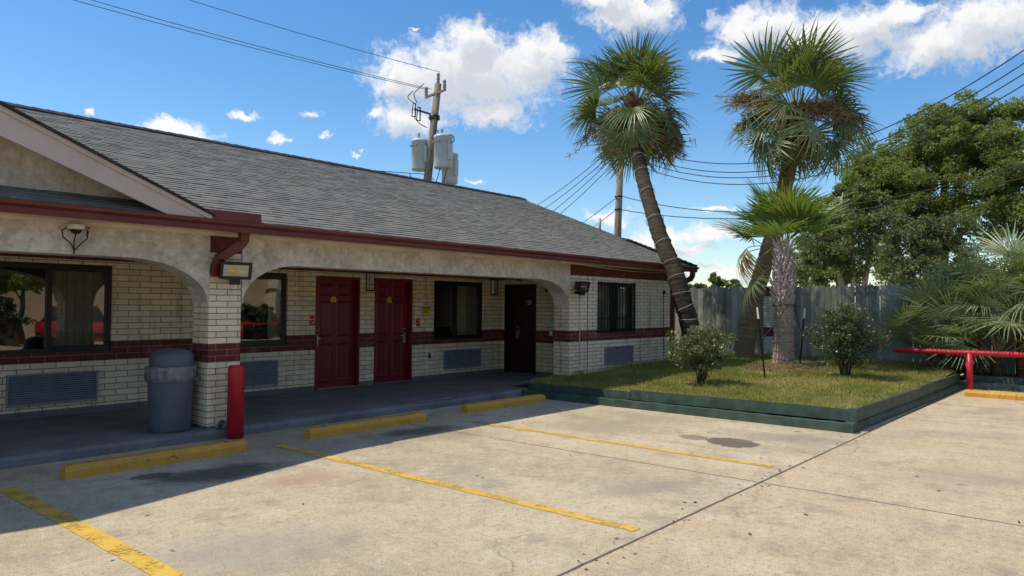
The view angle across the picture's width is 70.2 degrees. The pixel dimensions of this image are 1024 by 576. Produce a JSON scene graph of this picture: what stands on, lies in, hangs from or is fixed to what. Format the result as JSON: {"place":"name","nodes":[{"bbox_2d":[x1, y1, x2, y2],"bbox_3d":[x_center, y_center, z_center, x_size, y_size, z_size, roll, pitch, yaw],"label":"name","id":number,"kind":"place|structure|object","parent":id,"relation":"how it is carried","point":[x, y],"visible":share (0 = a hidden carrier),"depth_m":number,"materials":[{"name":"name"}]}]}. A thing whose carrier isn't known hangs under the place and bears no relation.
{"place":"outdoors","nodes":[
{"label":"outdoors","id":0,"kind":"place"},
{"bbox_2d":[0,372,544,469],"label":"sidewalk","id":1,"kind":"structure","parent":0,"point":[36,440],"depth_m":9.88,"materials":[{"name":"grey concrete"}]},
{"bbox_2d":[144,348,200,432],"bbox_3d":[-4.096,1.219,8.749,0.590,0.972,0.593,-1,-2,40],"label":"trash can","id":2,"kind":"object","parent":1,"relation":"on","point":[170,375],"visible":1,"depth_m":8.55,"materials":[{"name":"plastic"}]},
{"bbox_2d":[419,396,464,401],"bbox_3d":[-1.121,1.798,11.833,0.134,0.001,1.100,-1,-2,40],"label":"paint scuff","id":3,"kind":"object","parent":1,"relation":"on","point":[440,399],"visible":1,"depth_m":11.73,"materials":[{"name":"grey paint"}]},
{"bbox_2d":[0,101,698,429],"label":"motel building","id":4,"kind":"structure","parent":0,"point":[171,220],"depth_m":11.24,"materials":[{"name":"beige brick"}]},
{"bbox_2d":[0,261,111,364],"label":"window","id":5,"kind":"structure","parent":4,"relation":"in","point":[57,309],"depth_m":10.25,"materials":[{"name":"black glass"}]},
{"bbox_2d":[62,223,89,253],"bbox_3d":[-4.588,-0.515,7.673,0.186,0.312,0.213,0,-1,4],"label":"wall lamp","id":6,"kind":"object","parent":4,"relation":"attached to","point":[75,229],"visible":1,"depth_m":7.63,"materials":[{"name":"white paint"}]},
{"bbox_2d":[219,261,252,284],"bbox_3d":[-3.407,-0.178,8.933,0.370,0.277,0.251,1,-2,-36],"label":"floodlight","id":7,"kind":"object","parent":4,"relation":"attached to","point":[234,273],"visible":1,"depth_m":8.87,"materials":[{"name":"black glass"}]},
{"bbox_2d":[240,272,286,353],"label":"window","id":8,"kind":"structure","parent":4,"relation":"in","point":[263,312],"depth_m":12.52,"materials":[{"name":"black glass"}]},
{"bbox_2d":[309,316,314,324],"bbox_3d":[-3.527,0.574,12.866,0.008,0.172,0.115,-1,-2,40],"label":"room tag","id":9,"kind":"object","parent":4,"relation":"attached to","point":[312,322],"visible":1,"depth_m":12.87,"materials":[{"name":"red plastic"}]},
{"bbox_2d":[314,276,359,389],"bbox_3d":[-3.232,0.807,13.338,0.177,2.030,0.978,-1,-2,40],"label":"door","id":10,"kind":"structure","parent":4,"relation":"in","point":[337,307],"depth_m":13.40,"materials":[{"name":"red paint"}]},
{"bbox_2d":[366,272,374,290],"bbox_3d":[-2.681,-0.118,13.789,0.120,0.360,0.134,-1,-2,40],"label":"wall lantern","id":11,"kind":"object","parent":4,"relation":"attached to","point":[370,281],"depth_m":13.77,"materials":[{"name":"black glass"}]},
{"bbox_2d":[373,278,412,383],"bbox_3d":[-2.380,0.835,14.341,0.177,2.035,0.966,-1,-2,40],"label":"door","id":12,"kind":"structure","parent":4,"relation":"in","point":[393,304],"depth_m":14.42,"materials":[{"name":"red paint"}]},
{"bbox_2d":[421,306,429,315],"bbox_3d":[-1.768,0.467,14.938,0.008,0.210,0.230,-1,-2,40],"label":"warning sign","id":13,"kind":"object","parent":4,"relation":"attached to","point":[425,310],"visible":1,"depth_m":14.93,"materials":[{"name":"yellow plastic"}]},
{"bbox_2d":[434,281,482,345],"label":"window","id":14,"kind":"structure","parent":4,"relation":"in","point":[455,302],"depth_m":16.15,"materials":[{"name":"black glass"}]},
{"bbox_2d":[490,279,497,294],"bbox_3d":[-0.399,-0.021,16.474,0.120,0.360,0.134,-1,-2,40],"label":"wall lantern","id":15,"kind":"object","parent":4,"relation":"attached to","point":[494,286],"depth_m":16.45,"materials":[{"name":"black glass"}]},
{"bbox_2d":[504,284,535,374],"bbox_3d":[0.228,0.925,16.446,0.925,1.998,0.177,-1,-2,40],"label":"door","id":16,"kind":"structure","parent":4,"relation":"in","point":[519,300],"depth_m":16.53,"materials":[{"name":"black paint"}]},
{"bbox_2d":[549,330,553,335],"bbox_3d":[0.854,0.978,15.788,0.100,0.130,0.032,-1,-2,40],"label":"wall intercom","id":17,"kind":"object","parent":4,"relation":"attached to","point":[551,332],"depth_m":15.77,"materials":[{"name":"grey plastic"}]},
{"bbox_2d":[574,281,590,294],"bbox_3d":[1.365,0.008,14.520,0.251,0.277,0.370,-1,-2,36],"label":"floodlight","id":18,"kind":"object","parent":4,"relation":"attached to","point":[581,287],"visible":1,"depth_m":14.44,"materials":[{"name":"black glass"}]},
{"bbox_2d":[597,281,635,337],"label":"window","id":19,"kind":"structure","parent":4,"relation":"in","point":[611,296],"depth_m":15.85,"materials":[{"name":"black glass"}]},
{"bbox_2d":[0,345,1023,575],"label":"parking lot","id":20,"kind":"structure","parent":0,"point":[870,504],"depth_m":6.14,"materials":[{"name":"concrete"}]},
{"bbox_2d":[0,487,186,575],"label":"parking line","id":21,"kind":"object","parent":20,"relation":"on","point":[109,541],"visible":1,"depth_m":5.10,"materials":[{"name":"yellow paint"}]},
{"bbox_2d":[59,439,247,479],"bbox_3d":[-3.592,1.736,7.485,0.175,0.128,1.833,-1,-2,40],"label":"wheel stop","id":22,"kind":"object","parent":20,"relation":"on","point":[77,470],"visible":1,"depth_m":7.32,"materials":[{"name":"yellow paint"}]},
{"bbox_2d":[224,365,245,440],"bbox_3d":[-3.356,1.398,8.849,0.260,0.913,0.260,-1,-2,40],"label":"bollard","id":23,"kind":"object","parent":20,"relation":"on","point":[235,399],"visible":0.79,"depth_m":8.77,"materials":[{"name":"red metal"}]},
{"bbox_2d":[303,412,427,438],"bbox_3d":[-1.882,1.801,9.651,0.175,0.128,1.935,-1,-2,40],"label":"wheel stop","id":24,"kind":"object","parent":20,"relation":"on","point":[323,431],"visible":1,"depth_m":9.48,"materials":[{"name":"yellow paint"}]},
{"bbox_2d":[275,444,639,530],"bbox_3d":[-0.902,1.804,6.921,4.790,0.001,0.124,-1,-2,40],"label":"parking line","id":25,"kind":"object","parent":20,"relation":"on","point":[548,508],"visible":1,"depth_m":6.40,"materials":[{"name":"yellow paint"}]},
{"bbox_2d":[461,394,545,412],"bbox_3d":[-0.104,1.868,11.867,0.175,0.128,1.935,-1,-2,40],"label":"wheel stop","id":26,"kind":"object","parent":20,"relation":"on","point":[497,404],"visible":1,"depth_m":11.69,"materials":[{"name":"yellow paint"}]},
{"bbox_2d":[22,412,1019,568],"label":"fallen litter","id":27,"kind":"object","parent":20,"relation":"on","point":[673,520],"visible":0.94,"depth_m":6.39,"materials":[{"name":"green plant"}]},
{"bbox_2d":[475,421,772,467],"bbox_3d":[1.075,1.867,8.914,4.260,0.001,0.124,-1,-2,40],"label":"parking line","id":28,"kind":"object","parent":20,"relation":"on","point":[684,453],"visible":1,"depth_m":8.56,"materials":[{"name":"yellow paint"}]},
{"bbox_2d":[521,373,965,433],"bbox_3d":[4.843,1.885,14.291,5.841,0.329,7.674,-1,-2,40],"label":"planter edging","id":29,"kind":"object","parent":20,"relation":"on","point":[858,419],"visible":0.92,"depth_m":11.14,"materials":[{"name":"green paint"}]},
{"bbox_2d":[893,347,1023,389],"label":"pipe rail","id":30,"kind":"object","parent":20,"relation":"on","point":[969,354],"visible":0.92,"depth_m":14.83,"materials":[{"name":"red metal"}]},
{"bbox_2d":[964,389,1023,400],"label":"wheel stop","id":31,"kind":"object","parent":20,"relation":"on","point":[995,394],"visible":1,"depth_m":13.45,"materials":[{"name":"yellow paint"}]},
{"bbox_2d":[973,375,1023,391],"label":"planter wall","id":32,"kind":"structure","parent":20,"relation":"on","point":[1004,383],"depth_m":14.93,"materials":[{"name":"green paint"}]},
{"bbox_2d":[960,372,1020,377],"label":"planting soil","id":33,"kind":"structure","parent":32,"relation":"in","point":[1005,375],"depth_m":15.71,"materials":[{"name":"brown soil"}]},
{"bbox_2d":[874,244,1023,373],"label":"palmetto","id":34,"kind":"object","parent":33,"relation":"on","point":[931,293],"visible":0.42,"depth_m":15.96,"materials":[{"name":"green plant"}]},
{"bbox_2d":[908,219,1023,377],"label":"palmetto","id":35,"kind":"object","parent":33,"relation":"on","point":[1015,249],"visible":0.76,"depth_m":15.42,"materials":[{"name":"green plant"}]},
{"bbox_2d":[917,277,1023,376],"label":"palmetto","id":36,"kind":"object","parent":33,"relation":"on","point":[996,368],"visible":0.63,"depth_m":15.31,"materials":[{"name":"green plant"}]},
{"bbox_2d":[955,247,1023,340],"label":"palmetto","id":37,"kind":"object","parent":33,"relation":"on","point":[1005,321],"visible":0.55,"depth_m":14.78,"materials":[{"name":"green plant"}]},
{"bbox_2d":[0,0,1023,287],"label":"sky","id":38,"kind":"structure","parent":0,"point":[500,62],"materials":[{"name":"blue"}]},
{"bbox_2d":[515,349,958,408],"bbox_3d":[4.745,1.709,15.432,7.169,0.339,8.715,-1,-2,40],"label":"grass","id":39,"kind":"structure","parent":0,"point":[883,388],"depth_m":13.69,"materials":[{"name":"green plant"}]},
{"bbox_2d":[558,28,701,369],"bbox_3d":[3.497,-2.451,18.835,5.009,8.797,4.327,-1,-2,40],"label":"palm tree","id":40,"kind":"object","parent":39,"relation":"on","point":[638,130],"visible":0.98,"depth_m":18.66,"materials":[{"name":"green plant"}]},
{"bbox_2d":[666,315,737,385],"bbox_3d":[3.388,1.125,13.198,1.286,1.282,1.166,0,-1,5],"label":"shrub","id":41,"kind":"object","parent":39,"relation":"on","point":[694,351],"visible":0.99,"depth_m":13.05,"materials":[{"name":"green plant"}]},
{"bbox_2d":[764,286,774,355],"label":"brick fence pillar","id":42,"kind":"structure","parent":39,"relation":"on","point":[769,309],"depth_m":19.28,"materials":[{"name":"grey brick"}]},
{"bbox_2d":[756,305,787,377],"bbox_3d":[5.452,1.062,14.975,0.178,1.439,2.352,0,-2,35],"label":"support stake","id":43,"kind":"object","parent":39,"relation":"on","point":[757,309],"visible":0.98,"depth_m":14.03,"materials":[{"name":"brown metal"}]},
{"bbox_2d":[739,362,828,373],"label":"mulch","id":44,"kind":"object","parent":39,"relation":"on","point":[768,364],"visible":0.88,"depth_m":15.51,"materials":[{"name":"brown wood"}]},
{"bbox_2d":[713,175,857,363],"bbox_3d":[6.193,-0.376,16.179,3.042,4.481,3.226,1,-1,-14],"label":"palm tree","id":45,"kind":"object","parent":39,"relation":"on","point":[791,212],"visible":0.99,"depth_m":16.04,"materials":[{"name":"green plant"}]},
{"bbox_2d":[794,306,805,363],"bbox_3d":[6.366,1.085,16.115,0.038,1.404,0.275,2,-2,-40],"label":"support stake","id":46,"kind":"object","parent":39,"relation":"on","point":[801,333],"visible":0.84,"depth_m":16.06,"materials":[{"name":"brown metal"}]},
{"bbox_2d":[716,18,886,357],"bbox_3d":[6.762,-2.073,17.406,3.988,8.088,3.701,-1,-2,40],"label":"palm tree","id":47,"kind":"object","parent":39,"relation":"on","point":[798,145],"visible":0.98,"depth_m":16.89,"materials":[{"name":"green plant"}]},
{"bbox_2d":[801,300,892,376],"bbox_3d":[6.484,1.002,14.114,1.442,1.563,1.593,0,-1,0],"label":"shrub","id":48,"kind":"object","parent":39,"relation":"on","point":[847,329],"visible":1,"depth_m":13.87,"materials":[{"name":"green plant"}]},
{"bbox_2d":[868,296,1000,367],"bbox_3d":[9.227,1.051,16.313,2.570,1.857,2.480,1,-1,-8],"label":"palmetto","id":49,"kind":"object","parent":39,"relation":"on","point":[926,362],"visible":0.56,"depth_m":16.33,"materials":[{"name":"green plant"}]},
{"bbox_2d":[867,264,1023,375],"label":"palmetto","id":50,"kind":"object","parent":39,"relation":"on","point":[906,316],"visible":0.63,"depth_m":15.72,"materials":[{"name":"green plant"}]},
{"bbox_2d":[930,345,993,382],"bbox_3d":[9.698,1.673,15.721,1.178,0.911,0.816,0,-2,27],"label":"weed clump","id":51,"kind":"object","parent":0,"point":[982,367],"visible":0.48,"depth_m":15.57,"materials":[{"name":"green plant"}]},
{"label":"ground","id":52,"kind":"structure","parent":0,"visible":0},
{"bbox_2d":[408,73,457,184],"bbox_3d":[-3.273,-3.122,28.958,2.219,10.926,2.122,0,-1,3],"label":"utility pole","id":53,"kind":"object","parent":52,"relation":"on","point":[436,150],"visible":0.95,"depth_m":29.04,"materials":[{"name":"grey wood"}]},
{"bbox_2d":[74,0,423,88],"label":"power line","id":54,"kind":"object","parent":53,"relation":"attached to","point":[239,44],"visible":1,"depth_m":24.91,"materials":[{"name":"black rubber"}]},
{"bbox_2d":[92,0,429,88],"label":"power line","id":55,"kind":"object","parent":53,"relation":"attached to","point":[254,45],"visible":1,"depth_m":25.03,"materials":[{"name":"black rubber"}]},
{"bbox_2d":[190,0,438,71],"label":"power line","id":56,"kind":"object","parent":53,"relation":"attached to","point":[310,36],"visible":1,"depth_m":26.07,"materials":[{"name":"black rubber"}]},
{"bbox_2d":[377,170,418,173],"bbox_3d":[-10.022,-4.475,23.097,18.101,0.640,0.027,2,-2,-44],"label":"power line","id":57,"kind":"object","parent":53,"relation":"attached to","point":[399,172],"visible":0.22,"depth_m":28.46,"materials":[{"name":"black rubber"}]},
{"bbox_2d":[614,162,622,236],"bbox_3d":[4.366,-2.056,29.861,0.354,8.912,0.678,-1,-2,40],"label":"utility pole","id":58,"kind":"object","parent":52,"relation":"on","point":[618,213],"visible":0.42,"depth_m":29.81,"materials":[{"name":"brown wood"}]},
{"bbox_2d":[538,157,601,204],"bbox_3d":[-0.206,-4.893,44.697,0.031,1.521,30.660,1,-1,-17],"label":"power line","id":59,"kind":"object","parent":58,"relation":"attached to","point":[570,182],"visible":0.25,"depth_m":35.00,"materials":[{"name":"black rubber"}]},
{"bbox_2d":[546,161,603,207],"bbox_3d":[-0.079,-4.512,44.840,0.031,1.875,30.876,1,-1,-17],"label":"power line","id":60,"kind":"object","parent":58,"relation":"attached to","point":[575,185],"visible":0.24,"depth_m":34.45,"materials":[{"name":"black rubber"}]},
{"bbox_2d":[553,163,607,210],"bbox_3d":[0.047,-4.078,44.982,0.031,2.334,31.096,1,-1,-16],"label":"power line","id":61,"kind":"object","parent":58,"relation":"attached to","point":[582,186],"visible":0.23,"depth_m":33.84,"materials":[{"name":"black rubber"}]},
{"bbox_2d":[560,166,610,213],"bbox_3d":[0.173,-3.625,45.123,0.031,2.731,31.319,1,-1,-15],"label":"power line","id":62,"kind":"object","parent":58,"relation":"attached to","point":[587,189],"visible":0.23,"depth_m":33.16,"materials":[{"name":"black rubber"}]},
{"bbox_2d":[622,164,1023,212],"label":"power line","id":63,"kind":"object","parent":58,"relation":"attached to","point":[868,201],"visible":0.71,"depth_m":21.31,"materials":[{"name":"black rubber"}]},
{"bbox_2d":[624,177,1023,218],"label":"power line","id":64,"kind":"object","parent":58,"relation":"attached to","point":[863,208],"visible":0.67,"depth_m":21.40,"materials":[{"name":"black rubber"}]},
{"bbox_2d":[631,84,1023,184],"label":"power line","id":65,"kind":"object","parent":58,"relation":"attached to","point":[867,160],"visible":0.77,"depth_m":21.92,"materials":[{"name":"black rubber"}]},
{"bbox_2d":[650,63,1023,172],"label":"power line","id":66,"kind":"object","parent":58,"relation":"attached to","point":[886,137],"visible":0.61,"depth_m":21.37,"materials":[{"name":"black rubber"}]},
{"bbox_2d":[654,73,1023,177],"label":"power line","id":67,"kind":"object","parent":58,"relation":"attached to","point":[877,148],"visible":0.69,"depth_m":21.63,"materials":[{"name":"black rubber"}]},
{"bbox_2d":[677,50,1023,163],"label":"power line","id":68,"kind":"object","parent":58,"relation":"attached to","point":[894,123],"visible":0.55,"depth_m":21.22,"materials":[{"name":"black rubber"}]},
{"bbox_2d":[688,282,708,288],"bbox_3d":[7.537,1.087,30.333,1.427,2.691,2.079,1,-2,-27],"label":"bush","id":69,"kind":"object","parent":52,"relation":"on","point":[697,285],"visible":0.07,"depth_m":29.94,"materials":[{"name":"green plant"}]},
{"bbox_2d":[707,271,728,309],"bbox_3d":[8.357,0.842,29.534,1.296,3.158,1.467,-1,-2,40],"label":"bush","id":70,"kind":"object","parent":52,"relation":"on","point":[714,279],"visible":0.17,"depth_m":29.50,"materials":[{"name":"green plant"}]},
{"bbox_2d":[724,278,742,291],"bbox_3d":[8.957,1.015,29.232,0.893,2.807,1.288,-1,-2,40],"label":"bush","id":71,"kind":"object","parent":52,"relation":"on","point":[735,282],"visible":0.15,"depth_m":28.90,"materials":[{"name":"green plant"}]},
{"bbox_2d":[792,246,877,287],"bbox_3d":[12.881,0.213,29.615,3.607,4.523,2.899,-1,-2,40],"label":"pale tree","id":72,"kind":"object","parent":52,"relation":"on","point":[796,255],"visible":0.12,"depth_m":29.80,"materials":[{"name":"green plant"}]},
{"bbox_2d":[772,177,907,287],"bbox_3d":[11.522,-0.788,25.510,5.110,6.282,3.817,-1,-2,40],"label":"pale tree","id":73,"kind":"object","parent":52,"relation":"on","point":[835,260],"visible":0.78,"depth_m":24.66,"materials":[{"name":"green plant"}]},
{"bbox_2d":[674,284,1016,373],"bbox_3d":[9.775,0.944,16.897,25.000,2.174,0.076,-1,-2,40],"label":"board fence","id":74,"kind":"object","parent":52,"relation":"on","point":[708,301],"visible":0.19,"depth_m":18.52,"materials":[{"name":"grey wood"}]},
{"bbox_2d":[832,88,1023,341],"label":"oak tree","id":75,"kind":"object","parent":52,"relation":"on","point":[955,153],"visible":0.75,"depth_m":24.42,"materials":[{"name":"green plant"}]},
{"bbox_2d":[868,203,994,306],"bbox_3d":[12.373,-0.129,21.720,3.478,4.797,3.231,-1,-2,40],"label":"evergreen tree","id":76,"kind":"object","parent":52,"relation":"on","point":[925,237],"visible":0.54,"depth_m":21.27,"materials":[{"name":"green plant"}]},
{"bbox_2d":[955,123,1023,283],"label":"oak tree","id":77,"kind":"object","parent":52,"relation":"on","point":[1009,212],"visible":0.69,"depth_m":22.46,"materials":[{"name":"green plant"}]}
]}

